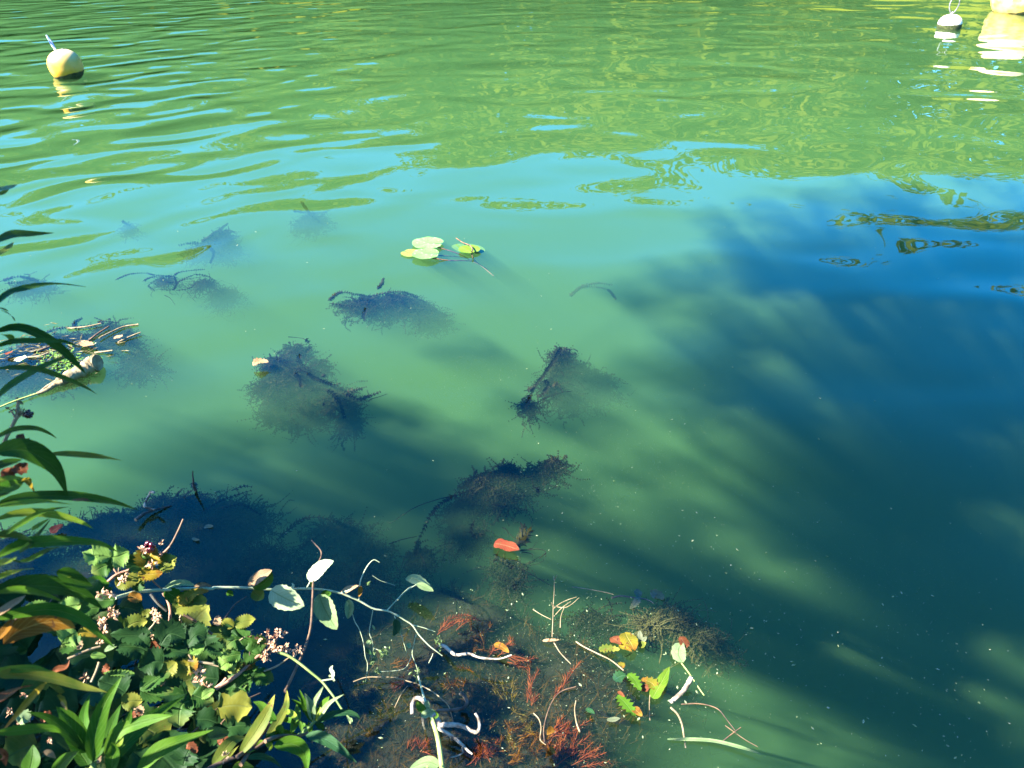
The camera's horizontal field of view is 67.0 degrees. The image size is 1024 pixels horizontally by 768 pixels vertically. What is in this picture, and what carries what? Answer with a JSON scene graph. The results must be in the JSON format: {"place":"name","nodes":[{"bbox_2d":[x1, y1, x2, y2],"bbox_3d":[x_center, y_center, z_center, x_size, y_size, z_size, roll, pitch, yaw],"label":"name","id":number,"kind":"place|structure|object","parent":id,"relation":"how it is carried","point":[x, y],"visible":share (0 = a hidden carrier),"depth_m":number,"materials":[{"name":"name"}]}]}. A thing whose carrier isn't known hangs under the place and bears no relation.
{"place":"outdoors","nodes":[
{"label":"outdoors","id":0,"kind":"place"},
{"bbox_2d":[0,0,1023,767],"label":"lake bed","id":1,"kind":"object","parent":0,"point":[744,256],"visible":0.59,"depth_m":8.73,"materials":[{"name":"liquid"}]},
{"bbox_2d":[0,580,260,767],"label":"bramble","id":2,"kind":"object","parent":1,"relation":"on","point":[226,712],"visible":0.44,"depth_m":1.58,"materials":[{"name":"green plant"}]},
{"bbox_2d":[14,589,214,727],"bbox_3d":[-0.684,0.471,1.343,0.294,0.172,0.246,-13,34,-19],"label":"bramble","id":3,"kind":"object","parent":2,"relation":"on","point":[133,643],"visible":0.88,"depth_m":1.33,"materials":[{"name":"green plant"}]},
{"bbox_2d":[0,520,722,767],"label":"weed carpet","id":4,"kind":"object","parent":1,"relation":"on","point":[312,638],"visible":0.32,"depth_m":1.97,"materials":[{"name":"plant"}]},
{"bbox_2d":[387,673,422,690],"bbox_3d":[-0.257,0.728,1.862,0.083,0.030,0.059,25,40,34],"label":"milfoil","id":5,"kind":"object","parent":1,"relation":"on","point":[392,683],"visible":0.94,"depth_m":1.87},
{"bbox_2d":[390,655,424,670],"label":"milfoil","id":6,"kind":"object","parent":1,"relation":"on","point":[405,665],"visible":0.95,"depth_m":1.92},
{"bbox_2d":[407,735,434,756],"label":"milfoil","id":7,"kind":"object","parent":1,"relation":"on","point":[423,744],"visible":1,"depth_m":1.73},
{"bbox_2d":[437,611,482,634],"bbox_3d":[-0.138,0.623,2.038,0.127,0.032,0.060,-6,33,-10],"label":"milfoil","id":8,"kind":"object","parent":1,"relation":"on","point":[456,621],"visible":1,"depth_m":2.03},
{"bbox_2d":[458,618,494,653],"bbox_3d":[-0.092,0.651,1.990,0.097,0.036,0.121,0,32,0],"label":"milfoil","id":9,"kind":"object","parent":1,"relation":"on","point":[474,638],"visible":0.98,"depth_m":1.99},
{"bbox_2d":[458,737,498,766],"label":"milfoil","id":10,"kind":"object","parent":1,"relation":"on","point":[480,750],"visible":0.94,"depth_m":1.72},
{"bbox_2d":[441,664,561,765],"bbox_3d":[-0.041,0.774,1.790,0.356,0.033,0.130,26,41,35],"label":"milfoil","id":11,"kind":"object","parent":1,"relation":"on","point":[525,735],"visible":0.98,"depth_m":1.75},
{"bbox_2d":[488,637,514,656],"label":"milfoil","id":12,"kind":"object","parent":1,"relation":"on","point":[498,649],"visible":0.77,"depth_m":1.96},
{"bbox_2d":[300,593,711,767],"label":"brown weed carpet","id":13,"kind":"object","parent":1,"relation":"on","point":[464,718],"visible":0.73,"depth_m":1.84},
{"bbox_2d":[487,677,535,748],"bbox_3d":[0.000,0.763,1.808,0.088,0.035,0.195,-9,33,-14],"label":"milfoil","id":14,"kind":"object","parent":1,"relation":"on","point":[528,725],"visible":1,"depth_m":1.80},
{"bbox_2d":[507,651,537,671],"bbox_3d":[0.028,0.691,1.926,0.080,0.033,0.060,0,32,0],"label":"milfoil","id":15,"kind":"object","parent":1,"relation":"on","point":[515,661],"visible":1,"depth_m":1.93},
{"bbox_2d":[526,665,539,705],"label":"milfoil","id":16,"kind":"object","parent":1,"relation":"on","point":[529,681],"visible":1,"depth_m":1.87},
{"bbox_2d":[553,661,580,697],"bbox_3d":[0.132,0.716,1.886,0.035,0.035,0.122,19,37,28],"label":"milfoil","id":17,"kind":"object","parent":1,"relation":"on","point":[564,683],"visible":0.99,"depth_m":1.88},
{"bbox_2d":[543,714,609,767],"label":"milfoil","id":18,"kind":"object","parent":1,"relation":"on","point":[573,747],"visible":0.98,"depth_m":1.73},
{"bbox_2d":[0,0,1023,181],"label":"water","id":19,"kind":"structure","parent":0,"point":[986,21],"depth_m":11.60,"materials":[{"name":"liquid"}]},
{"bbox_2d":[0,393,37,407],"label":"reed straw","id":20,"kind":"object","parent":19,"relation":"on","point":[34,394],"visible":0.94,"depth_m":2.91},
{"bbox_2d":[0,271,68,308],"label":"water weed","id":21,"kind":"object","parent":19,"relation":"on","point":[33,291],"visible":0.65,"depth_m":3.94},
{"bbox_2d":[49,524,62,533],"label":"fallen leaf","id":22,"kind":"object","parent":19,"relation":"on","point":[54,529],"visible":1,"depth_m":2.30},
{"bbox_2d":[22,342,94,373],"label":"duckweed","id":23,"kind":"object","parent":19,"relation":"on","point":[65,360],"visible":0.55,"depth_m":3.15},
{"bbox_2d":[0,322,128,380],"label":"raft litter","id":24,"kind":"object","parent":19,"relation":"on","point":[39,347],"visible":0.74,"depth_m":3.23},
{"bbox_2d":[14,355,26,361],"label":"fallen leaf","id":25,"kind":"object","parent":24,"relation":"on","point":[20,358],"visible":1,"depth_m":3.16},
{"bbox_2d":[79,340,93,346],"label":"fallen leaf","id":26,"kind":"object","parent":24,"relation":"on","point":[83,343],"visible":1,"depth_m":3.26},
{"bbox_2d":[46,35,83,82],"bbox_3d":[-4.771,-3.456,8.229,0.341,0.474,0.337,0,32,0],"label":"mooring buoy","id":27,"kind":"object","parent":19,"relation":"on","point":[65,65],"visible":0.99,"depth_m":8.16,"materials":[{"name":"white plastic"}]},
{"bbox_2d":[37,354,103,394],"bbox_3d":[-1.730,-0.039,3.032,0.067,0.072,0.275,17,36,25],"label":"bleached log","id":28,"kind":"object","parent":19,"relation":"on","point":[92,363],"visible":0.94,"depth_m":3.05,"materials":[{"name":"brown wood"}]},
{"bbox_2d":[0,317,158,404],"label":"water weed","id":29,"kind":"object","parent":19,"relation":"on","point":[36,381],"visible":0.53,"depth_m":3.29,"materials":[{"name":"plant"}]},
{"bbox_2d":[67,323,100,328],"bbox_3d":[-1.887,-0.253,3.413,0.140,0.013,0.017,-8,33,-12],"label":"reed straw","id":30,"kind":"object","parent":19,"relation":"on","point":[84,326],"visible":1,"depth_m":3.41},
{"bbox_2d":[87,326,109,340],"bbox_3d":[-1.796,-0.218,3.357,0.011,0.013,0.133,8,33,13],"label":"reed straw","id":31,"kind":"object","parent":19,"relation":"on","point":[92,337],"visible":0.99,"depth_m":3.35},
{"bbox_2d":[99,324,138,338],"bbox_3d":[-1.724,-0.235,3.383,0.033,0.014,0.179,24,39,33],"label":"reed straw","id":32,"kind":"object","parent":19,"relation":"on","point":[118,329],"visible":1,"depth_m":3.40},
{"bbox_2d":[109,220,145,243],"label":"water weed","id":33,"kind":"object","parent":19,"relation":"on","point":[129,230],"visible":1,"depth_m":4.83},
{"bbox_2d":[118,332,140,342],"bbox_3d":[-1.647,-0.201,3.329,0.012,0.013,0.104,23,39,32],"label":"reed straw","id":34,"kind":"object","parent":19,"relation":"on","point":[128,337],"visible":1,"depth_m":3.33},
{"bbox_2d":[106,345,176,391],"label":"water weed","id":35,"kind":"object","parent":19,"relation":"on","point":[140,365],"visible":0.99,"depth_m":3.30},
{"bbox_2d":[134,491,171,520],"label":"forked twig","id":36,"kind":"object","parent":19,"relation":"on","point":[137,518],"visible":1,"depth_m":2.37,"materials":[{"name":"grey wood"}]},
{"bbox_2d":[138,482,226,540],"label":"water weed","id":37,"kind":"object","parent":19,"relation":"on","point":[182,503],"visible":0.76,"depth_m":2.46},
{"bbox_2d":[115,269,256,321],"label":"water weed","id":38,"kind":"object","parent":19,"relation":"on","point":[225,296],"visible":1,"depth_m":3.96,"materials":[{"name":"plant"}]},
{"bbox_2d":[192,471,196,491],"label":"dark shoot","id":39,"kind":"object","parent":19,"relation":"on","point":[194,486],"visible":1,"depth_m":2.46,"materials":[{"name":"black plant"}]},
{"bbox_2d":[0,484,416,622],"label":"water weed","id":40,"kind":"object","parent":19,"relation":"on","point":[244,522],"visible":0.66,"depth_m":2.33,"materials":[{"name":"plant"}]},
{"bbox_2d":[174,223,256,273],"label":"water weed","id":41,"kind":"object","parent":19,"relation":"on","point":[219,246],"visible":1,"depth_m":4.51,"materials":[{"name":"plant"}]},
{"bbox_2d":[253,357,267,365],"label":"fallen leaf","id":42,"kind":"object","parent":19,"relation":"on","point":[256,361],"visible":1,"depth_m":3.12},
{"bbox_2d":[115,559,443,682],"bbox_3d":[-0.473,0.511,1.730,0.635,0.461,0.171,-9,33,-13],"label":"leafy branch","id":43,"kind":"object","parent":19,"relation":"on","point":[284,597],"visible":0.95,"depth_m":1.72,"materials":[{"name":"green plant"}]},
{"bbox_2d":[123,588,212,643],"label":"bramble","id":44,"kind":"object","parent":43,"relation":"attached to","point":[193,600],"visible":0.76,"depth_m":1.55,"materials":[{"name":"green plant"}]},
{"bbox_2d":[284,540,321,692],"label":"dead reed","id":45,"kind":"object","parent":43,"relation":"on","point":[302,654],"visible":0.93,"depth_m":1.58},
{"bbox_2d":[237,337,385,455],"bbox_3d":[-0.796,0.042,3.198,0.688,0.273,0.548,8,33,13],"label":"water weed","id":46,"kind":"object","parent":19,"relation":"on","point":[308,394],"visible":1,"depth_m":3.10,"materials":[{"name":"plant"}]},
{"bbox_2d":[287,201,337,245],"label":"water weed","id":47,"kind":"object","parent":19,"relation":"on","point":[310,222],"visible":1,"depth_m":4.94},
{"bbox_2d":[278,507,407,603],"bbox_3d":[-0.547,0.526,2.488,0.371,0.215,0.508,-16,35,-24],"label":"water weed","id":48,"kind":"object","parent":19,"relation":"on","point":[349,539],"visible":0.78,"depth_m":2.48,"materials":[{"name":"plant"}]},
{"bbox_2d":[334,652,383,727],"bbox_3d":[-0.370,0.734,1.873,0.127,0.034,0.220,-6,33,-10],"label":"milfoil","id":49,"kind":"object","parent":19,"relation":"in","point":[354,692],"visible":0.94,"depth_m":1.86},
{"bbox_2d":[326,277,463,340],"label":"water weed","id":50,"kind":"object","parent":19,"relation":"on","point":[398,307],"visible":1,"depth_m":3.71,"materials":[{"name":"plant"}]},
{"bbox_2d":[353,676,452,718],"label":"dry stalk","id":51,"kind":"object","parent":19,"relation":"on","point":[407,681],"visible":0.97,"depth_m":1.86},
{"bbox_2d":[406,574,432,588],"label":"fallen leaf","id":52,"kind":"object","parent":19,"relation":"on","point":[415,579],"visible":0.71,"depth_m":2.08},
{"bbox_2d":[410,676,444,767],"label":"green shoot","id":53,"kind":"object","parent":19,"relation":"on","point":[425,710],"visible":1,"depth_m":1.61,"materials":[{"name":"green plant"}]},
{"bbox_2d":[401,249,466,258],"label":"water lily","id":54,"kind":"object","parent":19,"relation":"on","point":[407,252],"visible":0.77,"depth_m":4.15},
{"bbox_2d":[410,691,480,757],"bbox_3d":[-0.145,0.767,1.772,0.114,0.085,0.209,-23,38,-32],"label":"driftwood root","id":55,"kind":"object","parent":19,"relation":"on","point":[440,725],"visible":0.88,"depth_m":1.73,"materials":[{"name":"grey wood"}]},
{"bbox_2d":[412,237,487,268],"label":"water lily","id":56,"kind":"object","parent":19,"relation":"on","point":[425,242],"visible":0.95,"depth_m":4.23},
{"bbox_2d":[412,248,493,275],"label":"water lily","id":57,"kind":"object","parent":19,"relation":"on","point":[425,253],"visible":1,"depth_m":4.09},
{"bbox_2d":[452,243,484,253],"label":"water lily","id":58,"kind":"object","parent":19,"relation":"on","point":[457,246],"visible":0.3,"depth_m":4.22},
{"bbox_2d":[458,245,487,269],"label":"water lily","id":59,"kind":"object","parent":19,"relation":"on","point":[465,248],"visible":0.97,"depth_m":4.16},
{"bbox_2d":[439,643,511,659],"bbox_3d":[-0.096,0.663,1.899,0.192,0.041,0.032,10,33,16],"label":"driftwood stick","id":60,"kind":"object","parent":19,"relation":"on","point":[447,648],"visible":0.97,"depth_m":1.90,"materials":[{"name":"grey wood"}]},
{"bbox_2d":[387,450,589,582],"bbox_3d":[-0.103,0.452,2.587,0.754,0.324,0.385,-28,41,-37],"label":"water weed","id":61,"kind":"object","parent":19,"relation":"on","point":[490,494],"visible":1,"depth_m":2.51,"materials":[{"name":"plant"}]},
{"bbox_2d":[494,642,508,652],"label":"fallen leaf","id":62,"kind":"object","parent":19,"relation":"on","point":[502,646],"visible":1,"depth_m":1.93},
{"bbox_2d":[463,551,550,619],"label":"water weed","id":63,"kind":"object","parent":19,"relation":"on","point":[508,576],"visible":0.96,"depth_m":2.21,"materials":[{"name":"plant"}]},
{"bbox_2d":[494,538,519,550],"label":"fallen leaf","id":64,"kind":"object","parent":19,"relation":"on","point":[503,544],"visible":1,"depth_m":2.24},
{"bbox_2d":[7,232,1014,767],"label":"floating flecks","id":65,"kind":"object","parent":19,"relation":"on","point":[677,610],"visible":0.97,"depth_m":1.97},
{"bbox_2d":[502,522,545,574],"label":"water weed","id":66,"kind":"object","parent":19,"relation":"on","point":[521,538],"visible":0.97,"depth_m":2.29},
{"bbox_2d":[533,713,545,744],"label":"dead stalk","id":67,"kind":"object","parent":19,"relation":"on","point":[541,728],"visible":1,"depth_m":1.76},
{"bbox_2d":[547,726,555,734],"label":"fallen leaf","id":68,"kind":"object","parent":19,"relation":"on","point":[550,730],"visible":1,"depth_m":1.72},
{"bbox_2d":[543,686,575,742],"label":"dead stalk","id":69,"kind":"object","parent":19,"relation":"on","point":[549,708],"visible":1,"depth_m":1.80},
{"bbox_2d":[551,575,578,636],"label":"dead plant","id":70,"kind":"object","parent":19,"relation":"on","point":[554,607],"visible":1,"depth_m":2.04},
{"bbox_2d":[505,344,636,437],"bbox_3d":[0.217,0.054,3.286,0.369,0.392,0.860,23,39,32],"label":"water weed","id":71,"kind":"object","parent":19,"relation":"on","point":[566,385],"visible":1,"depth_m":3.24,"materials":[{"name":"plant"}]},
{"bbox_2d":[574,700,580,731],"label":"dead stalk","id":72,"kind":"object","parent":19,"relation":"on","point":[575,717],"visible":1,"depth_m":1.78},
{"bbox_2d":[545,597,633,653],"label":"water weed","id":73,"kind":"object","parent":19,"relation":"on","point":[593,620],"visible":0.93,"depth_m":2.08,"materials":[{"name":"plant"}]},
{"bbox_2d":[569,281,615,299],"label":"water weed","id":74,"kind":"object","parent":19,"relation":"on","point":[583,287],"visible":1,"depth_m":4.07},
{"bbox_2d":[576,641,623,670],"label":"dead stalk","id":75,"kind":"object","parent":19,"relation":"on","point":[600,655],"visible":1,"depth_m":1.93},
{"bbox_2d":[599,643,619,652],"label":"fallen leaf","id":76,"kind":"object","parent":19,"relation":"on","point":[606,648],"visible":1,"depth_m":1.94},
{"bbox_2d":[607,717,619,721],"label":"fallen leaf","id":77,"kind":"object","parent":19,"relation":"on","point":[612,719],"visible":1,"depth_m":1.77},
{"bbox_2d":[610,636,621,644],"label":"fallen leaf","id":78,"kind":"object","parent":19,"relation":"on","point":[615,639],"visible":1,"depth_m":1.96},
{"bbox_2d":[612,670,625,681],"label":"fallen leaf","id":79,"kind":"object","parent":19,"relation":"on","point":[619,676],"visible":1,"depth_m":1.88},
{"bbox_2d":[615,695,635,716],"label":"fallen leaf","id":80,"kind":"object","parent":19,"relation":"on","point":[626,704],"visible":1,"depth_m":1.80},
{"bbox_2d":[632,706,641,715],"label":"fallen leaf","id":81,"kind":"object","parent":80,"relation":"on","point":[638,711],"visible":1,"depth_m":1.78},
{"bbox_2d":[619,644,631,650],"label":"fallen leaf","id":82,"kind":"object","parent":19,"relation":"on","point":[622,646],"visible":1,"depth_m":1.94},
{"bbox_2d":[619,632,637,650],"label":"fallen leaf","id":83,"kind":"object","parent":19,"relation":"on","point":[629,640],"visible":1,"depth_m":1.95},
{"bbox_2d":[611,595,653,603],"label":"dead twig","id":84,"kind":"object","parent":19,"relation":"on","point":[631,597],"visible":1,"depth_m":2.10,"materials":[{"name":"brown wood"}]},
{"bbox_2d":[626,672,641,690],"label":"fallen leaf","id":85,"kind":"object","parent":19,"relation":"on","point":[634,679],"visible":1,"depth_m":1.85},
{"bbox_2d":[630,597,640,608],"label":"fallen leaf","id":86,"kind":"object","parent":19,"relation":"on","point":[635,602],"visible":1,"depth_m":2.08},
{"bbox_2d":[634,589,641,596],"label":"fallen leaf","id":87,"kind":"object","parent":19,"relation":"on","point":[637,592],"visible":1,"depth_m":2.12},
{"bbox_2d":[637,630,642,639],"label":"fallen leaf","id":88,"kind":"object","parent":19,"relation":"on","point":[640,635],"visible":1,"depth_m":1.97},
{"bbox_2d":[638,641,645,647],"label":"fallen leaf","id":89,"kind":"object","parent":19,"relation":"on","point":[641,644],"visible":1,"depth_m":1.95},
{"bbox_2d":[641,684,649,691],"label":"fallen leaf","id":90,"kind":"object","parent":19,"relation":"on","point":[645,688],"visible":1,"depth_m":1.84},
{"bbox_2d":[650,589,664,599],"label":"fallen leaf","id":91,"kind":"object","parent":19,"relation":"on","point":[655,593],"visible":1,"depth_m":2.10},
{"bbox_2d":[649,667,669,698],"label":"fallen leaf","id":92,"kind":"object","parent":19,"relation":"on","point":[662,679],"visible":1,"depth_m":1.84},
{"bbox_2d":[641,677,659,688],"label":"fallen leaf","id":93,"kind":"object","parent":92,"relation":"on","point":[651,682],"visible":1,"depth_m":1.85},
{"bbox_2d":[603,587,752,679],"bbox_3d":[0.453,0.692,2.083,0.352,0.181,0.364,26,40,35],"label":"water weed","id":94,"kind":"object","parent":19,"relation":"on","point":[685,626],"visible":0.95,"depth_m":2.05,"materials":[{"name":"plant"}]},
{"bbox_2d":[671,643,685,662],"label":"fallen leaf","id":95,"kind":"object","parent":19,"relation":"on","point":[678,652],"visible":1,"depth_m":1.93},
{"bbox_2d":[670,707,686,747],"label":"curved stalk","id":96,"kind":"object","parent":19,"relation":"on","point":[675,711],"visible":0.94,"depth_m":1.78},
{"bbox_2d":[670,676,693,703],"bbox_3d":[0.406,0.729,1.842,0.067,0.056,0.017,-20,37,-28],"label":"broken stick","id":97,"kind":"object","parent":19,"relation":"on","point":[678,695],"visible":0.99,"depth_m":1.84,"materials":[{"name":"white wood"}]},
{"bbox_2d":[678,636,689,647],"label":"fallen leaf","id":98,"kind":"object","parent":19,"relation":"on","point":[684,640],"visible":1,"depth_m":1.95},
{"bbox_2d":[680,662,703,694],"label":"grass stalk","id":99,"kind":"object","parent":19,"relation":"on","point":[690,675],"depth_m":1.88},
{"bbox_2d":[681,703,735,730],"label":"dead stalk","id":100,"kind":"object","parent":19,"relation":"on","point":[711,706],"visible":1,"depth_m":1.81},
{"bbox_2d":[937,0,962,28],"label":"mooring buoy","id":101,"kind":"object","parent":19,"relation":"on","point":[951,20],"visible":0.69,"depth_m":11.39,"materials":[{"name":"plastic"}]},
{"bbox_2d":[990,0,1023,13],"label":"mooring buoy","id":102,"kind":"object","parent":19,"relation":"on","point":[1010,6],"visible":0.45,"depth_m":12.87,"materials":[{"name":"plastic"}]},
{"bbox_2d":[668,737,761,754],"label":"floating grass","id":103,"kind":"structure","parent":0,"point":[713,741],"depth_m":1.73,"materials":[{"name":"beige plant"}]},
{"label":"bank ground","id":104,"kind":"structure","parent":0,"visible":0},
{"bbox_2d":[0,397,33,476],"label":"dead bramble spray","id":105,"kind":"object","parent":104,"relation":"on","point":[20,468],"visible":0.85,"depth_m":0.88,"materials":[{"name":"orange plant"}]},
{"bbox_2d":[0,185,86,374],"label":"willowherb","id":106,"kind":"object","parent":104,"relation":"on","point":[42,336],"visible":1,"depth_m":0.83,"materials":[{"name":"green plant"}]},
{"bbox_2d":[0,567,114,765],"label":"willowherb","id":107,"kind":"object","parent":104,"relation":"on","point":[35,619],"visible":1,"depth_m":0.80,"materials":[{"name":"green plant"}]},
{"bbox_2d":[0,334,118,496],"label":"willowherb","id":108,"kind":"object","parent":104,"relation":"on","point":[38,454],"visible":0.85,"depth_m":0.78,"materials":[{"name":"green plant"}]},
{"bbox_2d":[0,479,135,577],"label":"willowherb","id":109,"kind":"object","parent":104,"relation":"on","point":[22,543],"visible":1,"depth_m":0.78,"materials":[{"name":"green plant"}]},
{"bbox_2d":[21,678,211,767],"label":"leafy shoot","id":110,"kind":"object","parent":104,"relation":"on","point":[92,740],"visible":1,"depth_m":0.99,"materials":[{"name":"green plant"}]},
{"bbox_2d":[82,519,183,591],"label":"bramble","id":111,"kind":"object","parent":104,"relation":"on","point":[145,559],"visible":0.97,"depth_m":1.49,"materials":[{"name":"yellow plant"}]},
{"bbox_2d":[185,613,301,696],"bbox_3d":[-0.511,0.515,1.483,0.206,0.105,0.125,-13,34,-19],"label":"bramble","id":112,"kind":"object","parent":104,"relation":"on","point":[238,637],"visible":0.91,"depth_m":1.49,"materials":[{"name":"green plant"}]},
{"bbox_2d":[277,651,352,723],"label":"budded stem","id":113,"kind":"object","parent":112,"relation":"attached to","point":[331,670],"visible":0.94,"depth_m":1.46,"materials":[{"name":"beige plant"}]},
{"bbox_2d":[207,690,356,767],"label":"leafy shoot","id":114,"kind":"object","parent":104,"relation":"on","point":[291,741],"visible":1,"depth_m":1.26,"materials":[{"name":"green plant"}]},
{"bbox_2d":[292,686,359,733],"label":"leafy shoot","id":115,"kind":"object","parent":104,"relation":"on","point":[313,712],"visible":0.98,"depth_m":1.34,"materials":[{"name":"green plant"}]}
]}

